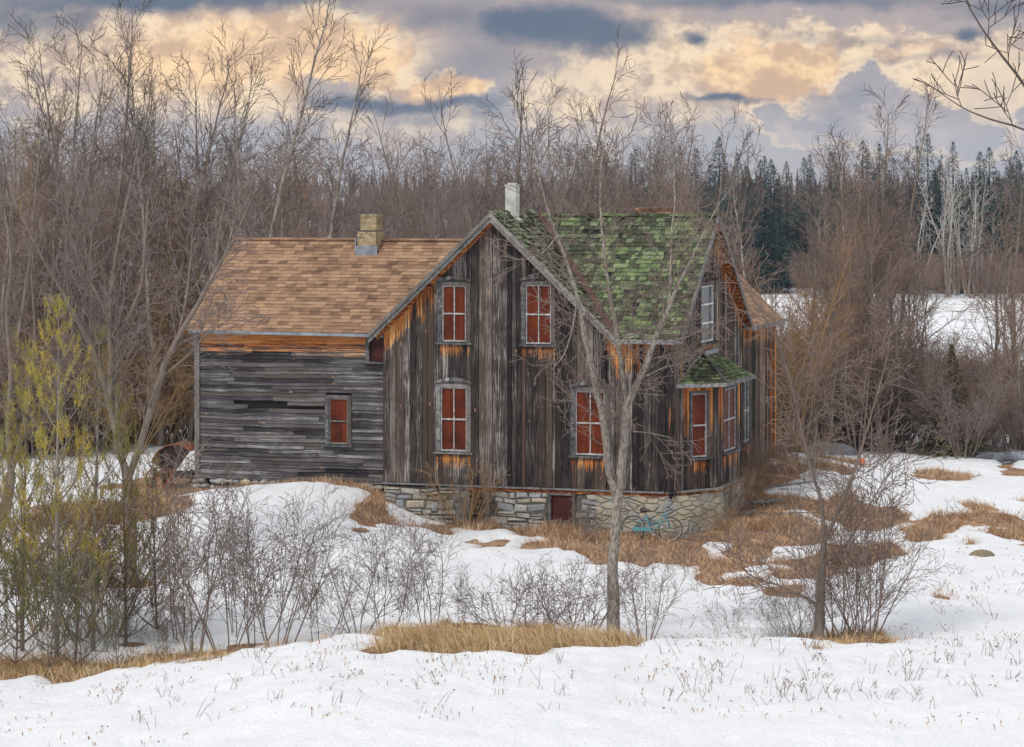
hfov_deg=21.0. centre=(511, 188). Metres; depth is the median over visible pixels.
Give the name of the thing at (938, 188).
spruce tree
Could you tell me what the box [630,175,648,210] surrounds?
spruce tree
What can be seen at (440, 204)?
bare tree
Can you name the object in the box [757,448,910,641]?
bare shrub
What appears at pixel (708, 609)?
bare shrub
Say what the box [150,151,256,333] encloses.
bare tree
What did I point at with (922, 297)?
bare tree
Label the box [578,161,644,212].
bare tree
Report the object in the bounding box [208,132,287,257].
bare tree
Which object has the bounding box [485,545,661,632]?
bramble shrub
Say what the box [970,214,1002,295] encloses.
birch tree
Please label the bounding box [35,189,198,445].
bare tree
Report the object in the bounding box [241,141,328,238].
bare tree
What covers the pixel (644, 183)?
spruce tree
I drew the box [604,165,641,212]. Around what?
bare tree
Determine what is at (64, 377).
thicket shrub
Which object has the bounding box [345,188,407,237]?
bare tree
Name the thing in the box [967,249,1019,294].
thicket shrub
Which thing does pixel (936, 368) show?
thicket shrub
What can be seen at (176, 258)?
bare tree
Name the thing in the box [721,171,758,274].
bare tree
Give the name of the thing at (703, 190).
bare tree
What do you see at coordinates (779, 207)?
spruce tree
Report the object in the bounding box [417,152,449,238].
bare tree
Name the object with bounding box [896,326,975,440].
thicket shrub
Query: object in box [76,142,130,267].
bare tree
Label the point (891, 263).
bare tree
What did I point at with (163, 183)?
bare tree
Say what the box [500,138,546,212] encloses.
bare tree
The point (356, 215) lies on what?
bare tree
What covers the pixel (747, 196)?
spruce tree
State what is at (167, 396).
thicket shrub
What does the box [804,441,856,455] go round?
boulder
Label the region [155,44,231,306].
bare tree
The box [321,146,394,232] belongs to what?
bare tree
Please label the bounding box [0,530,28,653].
young pine
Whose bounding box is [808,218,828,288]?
bare tree
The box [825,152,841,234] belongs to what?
spruce tree
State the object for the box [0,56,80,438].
bare tree
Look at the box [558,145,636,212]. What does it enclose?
bare tree
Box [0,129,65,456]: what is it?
bare tree
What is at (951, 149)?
spruce tree
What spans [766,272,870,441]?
bare tree
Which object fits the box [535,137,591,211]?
bare tree
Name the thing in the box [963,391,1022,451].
thicket shrub
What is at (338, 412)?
window
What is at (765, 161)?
spruce tree
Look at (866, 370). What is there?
bare tree
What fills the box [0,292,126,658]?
young pine
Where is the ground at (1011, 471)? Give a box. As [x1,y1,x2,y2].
[0,454,1023,683]
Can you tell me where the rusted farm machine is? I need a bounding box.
[146,441,200,488]
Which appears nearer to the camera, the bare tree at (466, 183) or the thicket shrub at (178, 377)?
the thicket shrub at (178, 377)
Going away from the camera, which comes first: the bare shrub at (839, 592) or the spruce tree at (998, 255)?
the bare shrub at (839, 592)
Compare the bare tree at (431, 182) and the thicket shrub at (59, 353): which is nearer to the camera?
the thicket shrub at (59, 353)
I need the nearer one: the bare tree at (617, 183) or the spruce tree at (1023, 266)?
the bare tree at (617, 183)
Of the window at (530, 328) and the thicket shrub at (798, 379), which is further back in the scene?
the thicket shrub at (798, 379)
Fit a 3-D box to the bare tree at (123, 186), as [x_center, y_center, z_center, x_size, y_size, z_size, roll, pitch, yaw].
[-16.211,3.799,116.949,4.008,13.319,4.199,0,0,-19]
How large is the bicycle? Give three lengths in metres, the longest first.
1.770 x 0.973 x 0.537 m
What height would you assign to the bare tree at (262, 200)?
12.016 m
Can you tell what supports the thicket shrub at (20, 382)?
on the snow
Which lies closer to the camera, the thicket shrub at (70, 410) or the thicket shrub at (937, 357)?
the thicket shrub at (70, 410)
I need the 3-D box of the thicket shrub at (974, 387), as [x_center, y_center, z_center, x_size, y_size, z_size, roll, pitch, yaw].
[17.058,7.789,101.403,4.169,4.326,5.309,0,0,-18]
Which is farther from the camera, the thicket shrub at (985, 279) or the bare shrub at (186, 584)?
the thicket shrub at (985, 279)
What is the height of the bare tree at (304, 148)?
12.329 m
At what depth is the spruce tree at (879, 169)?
300.78 m
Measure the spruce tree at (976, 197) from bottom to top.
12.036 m
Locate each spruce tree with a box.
[570,148,594,206]
[577,145,604,210]
[591,141,615,206]
[622,153,640,210]
[624,149,643,206]
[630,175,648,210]
[633,166,647,198]
[667,147,694,209]
[683,148,713,213]
[696,166,727,231]
[696,180,707,213]
[701,137,757,266]
[702,176,715,212]
[706,174,736,248]
[716,154,731,224]
[723,167,745,248]
[724,153,749,237]
[727,166,782,284]
[729,187,777,293]
[731,166,763,239]
[733,159,790,284]
[733,180,771,263]
[745,156,785,266]
[750,165,806,287]
[752,217,790,293]
[756,159,789,265]
[757,208,799,292]
[771,161,806,258]
[775,173,803,250]
[781,180,813,264]
[784,196,819,287]
[788,154,828,271]
[789,157,815,250]
[789,169,824,246]
[793,151,848,272]
[795,221,811,286]
[798,199,836,288]
[816,171,841,238]
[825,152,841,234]
[826,177,853,249]
[831,184,852,258]
[840,182,861,242]
[844,140,887,237]
[846,148,891,244]
[859,163,892,266]
[860,169,899,292]
[864,143,892,224]
[880,201,904,283]
[881,171,901,252]
[884,158,907,237]
[888,205,914,292]
[892,171,925,249]
[901,200,916,256]
[903,168,933,256]
[903,190,933,289]
[904,146,931,251]
[909,134,949,253]
[914,181,949,287]
[919,171,953,255]
[924,164,960,239]
[924,182,964,287]
[925,159,956,232]
[927,180,989,293]
[932,142,968,223]
[940,187,987,289]
[949,167,985,263]
[953,182,969,242]
[958,151,996,247]
[961,169,1003,286]
[964,173,985,250]
[971,147,1002,240]
[974,178,999,248]
[977,177,1014,254]
[980,224,1010,292]
[981,167,1023,282]
[986,164,1023,268]
[988,150,1023,256]
[999,160,1023,231]
[1002,178,1023,290]
[1013,225,1023,293]
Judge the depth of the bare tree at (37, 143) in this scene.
286.82 m
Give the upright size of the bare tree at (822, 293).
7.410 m
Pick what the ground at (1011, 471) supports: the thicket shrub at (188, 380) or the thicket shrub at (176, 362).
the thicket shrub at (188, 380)
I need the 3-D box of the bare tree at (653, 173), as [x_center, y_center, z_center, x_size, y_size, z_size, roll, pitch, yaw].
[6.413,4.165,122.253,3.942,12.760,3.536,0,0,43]
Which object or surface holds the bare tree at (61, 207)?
on the snow
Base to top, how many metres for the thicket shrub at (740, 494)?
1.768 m
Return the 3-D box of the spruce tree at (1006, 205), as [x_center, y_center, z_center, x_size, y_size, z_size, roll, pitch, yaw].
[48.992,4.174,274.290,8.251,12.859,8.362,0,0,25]
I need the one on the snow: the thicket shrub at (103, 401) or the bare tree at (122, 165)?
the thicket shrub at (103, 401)
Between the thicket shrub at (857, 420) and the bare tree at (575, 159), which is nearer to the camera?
the thicket shrub at (857, 420)
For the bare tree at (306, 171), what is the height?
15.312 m
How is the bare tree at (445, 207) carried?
on the ground at (1011, 471)
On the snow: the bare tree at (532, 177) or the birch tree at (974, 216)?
the birch tree at (974, 216)
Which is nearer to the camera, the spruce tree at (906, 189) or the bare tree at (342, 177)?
the bare tree at (342, 177)
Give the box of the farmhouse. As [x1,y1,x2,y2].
[185,183,784,538]
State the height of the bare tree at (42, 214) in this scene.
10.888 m
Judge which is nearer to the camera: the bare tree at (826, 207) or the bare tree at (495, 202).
the bare tree at (495, 202)
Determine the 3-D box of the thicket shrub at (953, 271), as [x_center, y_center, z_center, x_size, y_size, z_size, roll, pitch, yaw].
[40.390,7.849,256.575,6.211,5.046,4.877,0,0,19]
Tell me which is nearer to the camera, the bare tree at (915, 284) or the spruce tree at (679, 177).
the bare tree at (915, 284)
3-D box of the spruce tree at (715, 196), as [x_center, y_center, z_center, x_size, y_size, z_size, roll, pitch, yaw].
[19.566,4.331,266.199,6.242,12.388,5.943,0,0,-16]
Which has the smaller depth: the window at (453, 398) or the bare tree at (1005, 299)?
the window at (453, 398)
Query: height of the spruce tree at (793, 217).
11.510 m
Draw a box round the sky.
[0,0,1023,238]
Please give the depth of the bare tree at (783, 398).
90.92 m
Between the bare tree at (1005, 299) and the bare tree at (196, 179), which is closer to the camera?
the bare tree at (1005, 299)
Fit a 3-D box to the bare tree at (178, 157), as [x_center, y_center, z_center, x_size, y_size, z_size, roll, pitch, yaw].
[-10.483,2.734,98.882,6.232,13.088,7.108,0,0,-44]
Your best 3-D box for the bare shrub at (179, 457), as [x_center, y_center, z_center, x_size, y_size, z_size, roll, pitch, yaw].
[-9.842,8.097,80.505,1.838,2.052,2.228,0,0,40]
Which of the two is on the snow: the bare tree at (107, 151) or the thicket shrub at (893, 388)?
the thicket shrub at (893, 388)
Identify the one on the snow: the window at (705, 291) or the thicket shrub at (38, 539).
the thicket shrub at (38, 539)
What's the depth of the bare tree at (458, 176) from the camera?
98.04 m
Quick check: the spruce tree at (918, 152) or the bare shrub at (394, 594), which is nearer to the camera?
the bare shrub at (394, 594)
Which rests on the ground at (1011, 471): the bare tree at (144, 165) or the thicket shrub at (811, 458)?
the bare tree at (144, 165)
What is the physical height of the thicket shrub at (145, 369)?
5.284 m
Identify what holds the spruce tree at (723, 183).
on the ground at (1011, 471)
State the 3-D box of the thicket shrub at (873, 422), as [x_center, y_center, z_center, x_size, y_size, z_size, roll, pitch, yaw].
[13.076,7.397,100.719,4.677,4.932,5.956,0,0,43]
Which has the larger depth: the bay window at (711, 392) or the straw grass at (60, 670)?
the bay window at (711, 392)
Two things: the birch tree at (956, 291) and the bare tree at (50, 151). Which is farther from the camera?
the birch tree at (956, 291)
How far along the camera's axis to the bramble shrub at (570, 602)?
61.00 m
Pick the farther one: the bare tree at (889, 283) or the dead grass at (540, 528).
the bare tree at (889, 283)
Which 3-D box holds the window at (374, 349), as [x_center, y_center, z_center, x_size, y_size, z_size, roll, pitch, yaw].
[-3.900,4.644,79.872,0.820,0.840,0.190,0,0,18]
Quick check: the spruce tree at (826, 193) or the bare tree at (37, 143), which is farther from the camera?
the spruce tree at (826, 193)
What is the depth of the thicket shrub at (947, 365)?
104.28 m
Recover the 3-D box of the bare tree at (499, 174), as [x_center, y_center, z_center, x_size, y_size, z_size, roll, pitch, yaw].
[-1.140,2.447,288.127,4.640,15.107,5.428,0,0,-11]
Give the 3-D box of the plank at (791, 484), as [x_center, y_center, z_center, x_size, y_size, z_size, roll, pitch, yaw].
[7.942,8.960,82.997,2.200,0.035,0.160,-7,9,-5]
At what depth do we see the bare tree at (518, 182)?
92.40 m
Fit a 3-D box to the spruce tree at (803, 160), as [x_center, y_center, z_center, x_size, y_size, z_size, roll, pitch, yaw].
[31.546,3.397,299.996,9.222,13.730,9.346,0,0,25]
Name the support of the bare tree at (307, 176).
on the ground at (1011, 471)
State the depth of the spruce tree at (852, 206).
285.20 m
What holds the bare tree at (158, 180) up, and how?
on the ground at (1011, 471)
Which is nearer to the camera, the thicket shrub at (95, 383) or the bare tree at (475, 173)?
the thicket shrub at (95, 383)
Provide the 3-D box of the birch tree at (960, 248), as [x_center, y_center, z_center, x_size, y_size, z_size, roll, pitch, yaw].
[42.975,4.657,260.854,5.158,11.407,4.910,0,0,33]
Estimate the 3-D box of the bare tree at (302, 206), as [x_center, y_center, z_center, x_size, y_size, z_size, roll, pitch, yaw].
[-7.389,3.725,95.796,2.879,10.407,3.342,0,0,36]
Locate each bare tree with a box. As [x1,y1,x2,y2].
[0,28,30,448]
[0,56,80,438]
[0,89,54,311]
[0,100,74,317]
[0,100,88,316]
[0,105,18,172]
[0,113,98,324]
[0,121,42,248]
[0,128,59,260]
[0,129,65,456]
[0,151,296,587]
[0,154,113,434]
[0,168,27,316]
[0,170,50,329]
[0,174,134,435]
[0,177,76,330]
[0,186,77,535]
[0,210,51,362]
[7,10,87,451]
[8,77,106,318]
[9,103,90,236]
[16,143,102,435]
[18,164,174,449]
[21,116,60,227]
[23,143,135,327]
[28,136,133,448]
[35,118,135,320]
[35,151,127,332]
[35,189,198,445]
[40,6,114,453]
[41,29,137,332]
[41,125,99,238]
[46,117,137,305]
[58,93,153,289]
[59,118,250,330]
[65,123,150,290]
[69,118,162,320]
[73,45,189,453]
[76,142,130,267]
[81,199,191,320]
[83,118,160,309]
[86,83,193,320]
[89,24,176,446]
[94,0,158,349]
[101,179,252,443]
[102,115,210,319]
[103,124,141,292]
[105,113,187,287]
[107,130,212,326]
[113,69,187,441]
[115,84,314,335]
[115,130,208,337]
[115,203,268,330]
[118,111,204,433]
[137,163,301,333]
[147,18,278,439]
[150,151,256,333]
[152,162,204,280]
[153,125,254,322]
[154,140,245,335]
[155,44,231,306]
[178,137,340,266]
[179,121,255,258]
[180,144,271,343]
[180,149,215,221]
[182,202,319,270]
[187,46,279,441]
[193,153,263,273]
[197,50,276,246]
[204,152,273,249]
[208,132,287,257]
[212,129,299,249]
[218,118,254,234]
[225,159,305,247]
[228,0,358,237]
[231,164,297,237]
[234,212,292,240]
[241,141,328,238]
[242,108,326,237]
[246,143,322,237]
[253,121,347,237]
[255,113,341,237]
[255,146,329,237]
[263,152,349,237]
[264,195,356,237]
[277,138,325,226]
[302,130,343,237]
[305,159,404,237]
[311,135,374,237]
[320,23,394,237]
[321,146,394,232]
[328,138,375,234]
[330,168,389,237]
[336,175,412,237]
[339,199,388,237]
[340,128,427,237]
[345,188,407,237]
[345,190,411,237]
[348,130,428,236]
[351,129,395,237]
[357,80,629,238]
[359,143,431,235]
[373,134,447,237]
[378,182,446,238]
[381,135,465,238]
[381,161,446,236]
[391,129,465,237]
[398,167,492,238]
[404,145,477,238]
[404,169,469,238]
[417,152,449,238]
[418,23,643,229]
[430,134,496,237]
[443,144,523,237]
[453,138,514,231]
[454,142,490,232]
[468,157,530,210]
[469,130,544,211]
[475,92,718,213]
[477,146,544,210]
[480,85,753,633]
[482,141,516,207]
[491,131,570,211]
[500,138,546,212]
[515,126,676,212]
[522,141,587,212]
[524,173,545,211]
[530,127,574,211]
[534,156,606,212]
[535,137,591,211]
[536,164,587,211]
[551,139,633,212]
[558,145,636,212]
[561,136,592,209]
[572,141,621,211]
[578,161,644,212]
[582,154,641,211]
[593,150,772,277]
[601,94,771,266]
[601,157,692,212]
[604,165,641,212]
[605,160,628,211]
[609,151,637,208]
[615,103,687,211]
[620,132,701,212]
[633,139,678,210]
[635,110,696,211]
[642,145,726,207]
[646,146,687,205]
[647,145,703,208]
[676,216,951,639]
[677,177,724,215]
[691,171,717,213]
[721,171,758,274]
[731,175,770,274]
[731,243,856,452]
[734,205,910,442]
[736,217,875,454]
[763,135,940,341]
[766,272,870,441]
[767,175,853,333]
[776,288,843,453]
[776,313,849,447]
[788,184,926,450]
[789,180,890,324]
[790,202,946,356]
[795,259,844,340]
[797,129,901,440]
[799,296,896,454]
[800,133,902,325]
[803,186,865,327]
[804,189,988,449]
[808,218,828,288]
[810,190,839,294]
[815,119,876,441]
[815,138,919,439]
[822,144,924,442]
[839,268,949,453]
[841,178,930,440]
[859,81,914,366]
[865,289,975,453]
[879,143,921,224]
[887,75,946,426]
[905,238,938,445]
[912,0,1023,277]
[924,148,961,216]
[939,190,1023,449]
[958,181,1023,363]
[964,116,1023,443]
[967,270,1023,437]
[978,139,1023,226]
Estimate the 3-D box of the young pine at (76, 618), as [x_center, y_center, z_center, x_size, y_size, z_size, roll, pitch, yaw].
[-9.116,9.298,58.826,1.208,2.218,1.152,0,0,-15]
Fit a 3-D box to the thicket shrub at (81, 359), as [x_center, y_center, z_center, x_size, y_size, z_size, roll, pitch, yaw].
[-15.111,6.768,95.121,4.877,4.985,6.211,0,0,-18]
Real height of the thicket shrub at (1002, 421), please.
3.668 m
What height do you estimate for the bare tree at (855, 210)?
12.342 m
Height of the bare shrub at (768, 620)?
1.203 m
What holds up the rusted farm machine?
on the ground at (1011, 471)
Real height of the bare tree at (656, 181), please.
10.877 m
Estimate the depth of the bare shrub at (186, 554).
62.27 m
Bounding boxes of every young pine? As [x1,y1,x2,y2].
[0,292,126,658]
[0,325,83,650]
[0,399,62,645]
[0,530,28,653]
[19,493,126,666]
[35,321,161,651]
[58,575,112,668]
[70,395,181,644]
[99,604,139,667]
[116,446,206,629]
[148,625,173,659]
[185,639,199,657]
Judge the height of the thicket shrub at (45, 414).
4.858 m
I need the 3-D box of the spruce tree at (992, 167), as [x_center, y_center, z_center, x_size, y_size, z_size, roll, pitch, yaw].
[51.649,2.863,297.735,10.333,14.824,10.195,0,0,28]
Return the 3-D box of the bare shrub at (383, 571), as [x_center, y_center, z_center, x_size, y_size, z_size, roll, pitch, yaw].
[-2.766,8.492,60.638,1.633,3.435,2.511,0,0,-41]
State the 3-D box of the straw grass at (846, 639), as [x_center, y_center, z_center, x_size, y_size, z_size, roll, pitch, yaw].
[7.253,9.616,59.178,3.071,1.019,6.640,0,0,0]
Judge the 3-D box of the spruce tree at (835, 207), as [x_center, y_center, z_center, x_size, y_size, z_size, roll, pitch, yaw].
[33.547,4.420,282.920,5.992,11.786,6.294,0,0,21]
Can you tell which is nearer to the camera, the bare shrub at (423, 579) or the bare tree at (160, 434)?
the bare shrub at (423, 579)
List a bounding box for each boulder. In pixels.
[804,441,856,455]
[969,549,994,556]
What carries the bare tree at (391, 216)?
on the ground at (1011, 471)
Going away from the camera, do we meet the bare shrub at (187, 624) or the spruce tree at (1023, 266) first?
the bare shrub at (187, 624)
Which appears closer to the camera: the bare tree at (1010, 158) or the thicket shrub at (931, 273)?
the thicket shrub at (931, 273)
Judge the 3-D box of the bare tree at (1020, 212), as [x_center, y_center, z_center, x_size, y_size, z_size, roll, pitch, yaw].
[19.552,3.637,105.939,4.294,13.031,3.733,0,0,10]
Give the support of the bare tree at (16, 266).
on the ground at (1011, 471)
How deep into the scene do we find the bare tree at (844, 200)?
106.48 m
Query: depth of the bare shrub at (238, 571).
62.80 m
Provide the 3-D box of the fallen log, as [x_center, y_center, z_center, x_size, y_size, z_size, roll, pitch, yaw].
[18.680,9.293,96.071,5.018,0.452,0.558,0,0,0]
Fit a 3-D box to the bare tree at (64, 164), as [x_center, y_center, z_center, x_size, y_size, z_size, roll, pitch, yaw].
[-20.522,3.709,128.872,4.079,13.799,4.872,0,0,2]
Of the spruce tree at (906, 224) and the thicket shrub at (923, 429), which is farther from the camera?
the spruce tree at (906, 224)
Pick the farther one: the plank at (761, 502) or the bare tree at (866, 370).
the bare tree at (866, 370)
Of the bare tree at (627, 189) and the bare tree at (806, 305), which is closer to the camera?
the bare tree at (806, 305)
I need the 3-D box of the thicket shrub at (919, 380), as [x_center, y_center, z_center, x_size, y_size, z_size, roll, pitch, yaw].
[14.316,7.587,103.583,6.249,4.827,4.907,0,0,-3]
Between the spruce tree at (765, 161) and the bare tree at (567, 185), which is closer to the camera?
the bare tree at (567, 185)
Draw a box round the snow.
[0,255,1023,746]
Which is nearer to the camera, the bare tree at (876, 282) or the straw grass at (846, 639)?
the straw grass at (846, 639)
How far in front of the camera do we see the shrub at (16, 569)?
58.94 m
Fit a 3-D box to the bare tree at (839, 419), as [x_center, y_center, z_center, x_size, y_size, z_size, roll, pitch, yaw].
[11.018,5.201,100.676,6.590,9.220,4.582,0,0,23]
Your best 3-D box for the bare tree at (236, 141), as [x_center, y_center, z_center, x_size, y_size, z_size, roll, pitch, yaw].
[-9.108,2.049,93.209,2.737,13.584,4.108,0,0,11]
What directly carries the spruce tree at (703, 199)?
on the ground at (1011, 471)
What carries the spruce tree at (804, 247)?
on the ground at (1011, 471)
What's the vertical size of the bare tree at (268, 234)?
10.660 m
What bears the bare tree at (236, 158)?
on the ground at (1011, 471)
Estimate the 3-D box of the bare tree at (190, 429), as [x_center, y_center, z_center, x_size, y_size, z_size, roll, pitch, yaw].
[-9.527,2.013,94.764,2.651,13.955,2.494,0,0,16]
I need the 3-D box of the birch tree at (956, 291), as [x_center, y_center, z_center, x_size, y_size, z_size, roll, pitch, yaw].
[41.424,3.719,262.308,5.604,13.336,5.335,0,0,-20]
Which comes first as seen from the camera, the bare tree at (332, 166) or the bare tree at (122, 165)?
the bare tree at (122, 165)
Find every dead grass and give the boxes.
[453,514,670,544]
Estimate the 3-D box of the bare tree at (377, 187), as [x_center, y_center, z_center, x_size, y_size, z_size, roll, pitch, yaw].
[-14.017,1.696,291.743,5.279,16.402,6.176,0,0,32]
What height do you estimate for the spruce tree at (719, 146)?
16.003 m
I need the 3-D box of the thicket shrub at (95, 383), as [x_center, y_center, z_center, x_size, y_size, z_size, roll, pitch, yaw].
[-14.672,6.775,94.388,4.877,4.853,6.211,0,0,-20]
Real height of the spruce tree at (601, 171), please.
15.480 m
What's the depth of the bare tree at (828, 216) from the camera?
260.37 m
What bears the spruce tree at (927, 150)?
on the ground at (1011, 471)
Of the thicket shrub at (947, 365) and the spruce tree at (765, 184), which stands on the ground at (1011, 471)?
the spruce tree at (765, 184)
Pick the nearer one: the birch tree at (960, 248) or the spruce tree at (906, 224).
the birch tree at (960, 248)
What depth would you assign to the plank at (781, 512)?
78.98 m
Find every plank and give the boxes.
[741,500,778,504]
[742,509,756,514]
[749,498,785,502]
[752,481,811,488]
[760,512,815,513]
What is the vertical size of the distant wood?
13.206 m
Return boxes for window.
[322,395,353,446]
[363,337,382,363]
[433,377,472,454]
[435,276,471,344]
[518,275,556,346]
[545,492,575,522]
[568,381,610,458]
[676,348,754,489]
[699,274,718,345]
[742,380,751,445]
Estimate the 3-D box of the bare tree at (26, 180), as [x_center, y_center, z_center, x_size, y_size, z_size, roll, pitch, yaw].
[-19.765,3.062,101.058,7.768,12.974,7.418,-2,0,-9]
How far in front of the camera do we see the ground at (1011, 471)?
76.66 m
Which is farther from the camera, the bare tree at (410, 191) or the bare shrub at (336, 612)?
the bare tree at (410, 191)
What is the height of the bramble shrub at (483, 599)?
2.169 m
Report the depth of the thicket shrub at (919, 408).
98.18 m
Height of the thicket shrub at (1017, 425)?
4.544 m
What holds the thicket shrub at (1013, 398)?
on the snow
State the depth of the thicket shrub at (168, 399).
90.98 m
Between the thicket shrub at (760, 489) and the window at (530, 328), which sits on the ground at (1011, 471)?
the thicket shrub at (760, 489)
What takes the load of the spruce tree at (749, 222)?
on the ground at (1011, 471)
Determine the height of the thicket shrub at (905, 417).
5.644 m
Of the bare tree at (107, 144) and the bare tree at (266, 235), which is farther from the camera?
the bare tree at (107, 144)
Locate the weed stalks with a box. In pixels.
[86,550,1023,732]
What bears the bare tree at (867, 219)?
on the ground at (1011, 471)
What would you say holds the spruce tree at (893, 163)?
on the ground at (1011, 471)
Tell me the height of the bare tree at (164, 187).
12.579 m
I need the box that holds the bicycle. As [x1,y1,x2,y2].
[621,506,682,541]
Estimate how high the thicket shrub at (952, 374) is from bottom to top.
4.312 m
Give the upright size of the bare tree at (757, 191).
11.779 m
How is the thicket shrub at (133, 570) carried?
on the snow
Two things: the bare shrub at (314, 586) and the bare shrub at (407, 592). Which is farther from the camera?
the bare shrub at (407, 592)
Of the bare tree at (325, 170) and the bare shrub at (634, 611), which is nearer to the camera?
the bare shrub at (634, 611)
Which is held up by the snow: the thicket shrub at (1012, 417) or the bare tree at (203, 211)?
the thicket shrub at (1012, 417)
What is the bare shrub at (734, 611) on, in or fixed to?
on the snow
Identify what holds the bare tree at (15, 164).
on the ground at (1011, 471)
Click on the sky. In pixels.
(798, 67)
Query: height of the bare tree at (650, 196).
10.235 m
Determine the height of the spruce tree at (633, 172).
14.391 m
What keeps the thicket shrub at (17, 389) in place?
on the snow
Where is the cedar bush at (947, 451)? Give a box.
[910,343,1000,457]
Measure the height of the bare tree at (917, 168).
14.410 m
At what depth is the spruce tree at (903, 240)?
265.36 m
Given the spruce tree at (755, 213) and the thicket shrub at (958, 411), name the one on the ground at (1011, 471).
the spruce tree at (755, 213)
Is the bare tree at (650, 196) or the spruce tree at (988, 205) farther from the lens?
the spruce tree at (988, 205)
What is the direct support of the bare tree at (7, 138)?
on the ground at (1011, 471)
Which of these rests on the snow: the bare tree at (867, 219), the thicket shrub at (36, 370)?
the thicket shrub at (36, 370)
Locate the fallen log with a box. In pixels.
[976,450,1023,461]
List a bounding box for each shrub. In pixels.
[0,311,75,449]
[0,319,85,457]
[0,319,88,454]
[0,320,142,456]
[0,321,89,454]
[0,324,93,458]
[0,332,46,443]
[0,334,73,453]
[0,343,25,444]
[0,430,162,639]
[0,436,140,632]
[0,543,53,671]
[1,312,101,447]
[3,315,81,454]
[9,320,173,449]
[12,325,103,443]
[12,557,83,674]
[20,312,144,447]
[22,313,135,442]
[22,329,176,451]
[23,324,150,450]
[27,309,88,442]
[29,480,199,637]
[48,322,170,445]
[52,319,193,444]
[62,563,150,646]
[67,301,193,444]
[68,313,193,453]
[70,310,193,443]
[72,328,193,443]
[79,319,191,444]
[86,558,179,630]
[106,333,192,444]
[113,309,193,443]
[115,591,179,645]
[118,307,193,446]
[125,440,259,654]
[128,455,312,653]
[129,434,201,487]
[129,467,262,639]
[131,308,190,439]
[142,316,193,438]
[143,587,198,643]
[145,557,227,642]
[161,311,193,438]
[165,308,192,438]
[189,473,379,646]
[199,492,297,636]
[204,472,343,647]
[282,523,383,641]
[285,503,448,634]
[288,565,383,633]
[340,496,444,628]
[385,494,463,627]
[388,552,426,626]
[414,456,512,527]
[426,559,580,629]
[428,550,608,628]
[430,562,480,630]
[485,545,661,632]
[486,558,639,630]
[567,498,610,538]
[607,526,707,642]
[698,499,737,541]
[698,601,750,638]
[715,594,751,627]
[724,464,762,519]
[738,444,777,500]
[742,427,796,485]
[742,436,785,493]
[742,566,834,636]
[747,526,853,637]
[751,594,805,636]
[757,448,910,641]
[767,480,951,636]
[771,417,843,481]
[773,478,970,638]
[776,251,820,296]
[776,329,875,437]
[776,334,827,443]
[776,337,858,450]
[776,378,853,450]
[777,308,945,441]
[787,313,974,451]
[794,376,840,443]
[798,258,838,291]
[799,426,916,638]
[801,254,851,296]
[802,328,937,450]
[805,354,920,450]
[820,375,897,448]
[856,336,946,442]
[858,333,935,447]
[867,328,1015,454]
[888,247,941,294]
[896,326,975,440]
[900,332,995,444]
[901,326,1011,445]
[902,249,947,299]
[903,348,1022,451]
[904,333,1023,447]
[904,347,985,444]
[907,246,954,296]
[909,355,972,444]
[911,356,1018,458]
[912,404,943,448]
[913,344,1012,442]
[914,251,977,297]
[914,341,1023,450]
[924,332,1022,444]
[948,254,991,297]
[948,341,1023,442]
[949,378,1012,448]
[954,341,1023,451]
[957,251,1011,298]
[959,355,1016,446]
[963,333,1023,445]
[963,354,1023,451]
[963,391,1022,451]
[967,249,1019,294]
[969,359,1020,448]
[987,365,1023,444]
[996,370,1023,449]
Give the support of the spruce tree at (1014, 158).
on the ground at (1011, 471)
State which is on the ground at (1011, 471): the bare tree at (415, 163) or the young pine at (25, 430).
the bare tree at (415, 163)
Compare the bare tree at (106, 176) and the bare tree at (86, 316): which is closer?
the bare tree at (86, 316)
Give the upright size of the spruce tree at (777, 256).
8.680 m
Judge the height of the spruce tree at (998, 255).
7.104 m
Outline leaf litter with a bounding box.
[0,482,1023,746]
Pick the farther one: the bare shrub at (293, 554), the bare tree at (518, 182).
the bare tree at (518, 182)
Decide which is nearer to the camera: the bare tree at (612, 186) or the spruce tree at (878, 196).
the bare tree at (612, 186)
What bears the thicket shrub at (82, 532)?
on the snow
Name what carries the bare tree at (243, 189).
on the ground at (1011, 471)
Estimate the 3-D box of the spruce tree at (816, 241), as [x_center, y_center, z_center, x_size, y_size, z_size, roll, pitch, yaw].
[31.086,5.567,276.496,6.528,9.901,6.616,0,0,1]
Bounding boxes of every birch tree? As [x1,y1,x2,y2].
[897,183,954,294]
[914,161,979,294]
[927,160,967,295]
[941,178,989,295]
[960,166,995,295]
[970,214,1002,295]
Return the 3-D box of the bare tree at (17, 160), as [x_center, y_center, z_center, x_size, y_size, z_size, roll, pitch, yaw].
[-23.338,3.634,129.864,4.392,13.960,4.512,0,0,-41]
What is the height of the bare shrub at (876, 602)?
3.774 m
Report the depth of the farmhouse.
78.72 m
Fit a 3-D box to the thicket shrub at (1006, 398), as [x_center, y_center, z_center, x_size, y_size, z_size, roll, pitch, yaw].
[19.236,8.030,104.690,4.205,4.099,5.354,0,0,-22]
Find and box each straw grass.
[0,625,367,683]
[349,615,661,655]
[785,625,911,648]
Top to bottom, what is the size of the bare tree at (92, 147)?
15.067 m
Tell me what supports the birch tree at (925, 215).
on the ground at (1011, 471)
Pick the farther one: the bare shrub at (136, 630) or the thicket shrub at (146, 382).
the thicket shrub at (146, 382)
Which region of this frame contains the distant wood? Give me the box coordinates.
[0,164,1023,259]
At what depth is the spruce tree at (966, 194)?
270.81 m
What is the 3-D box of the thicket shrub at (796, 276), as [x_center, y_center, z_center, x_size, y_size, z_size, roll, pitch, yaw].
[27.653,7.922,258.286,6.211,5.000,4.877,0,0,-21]

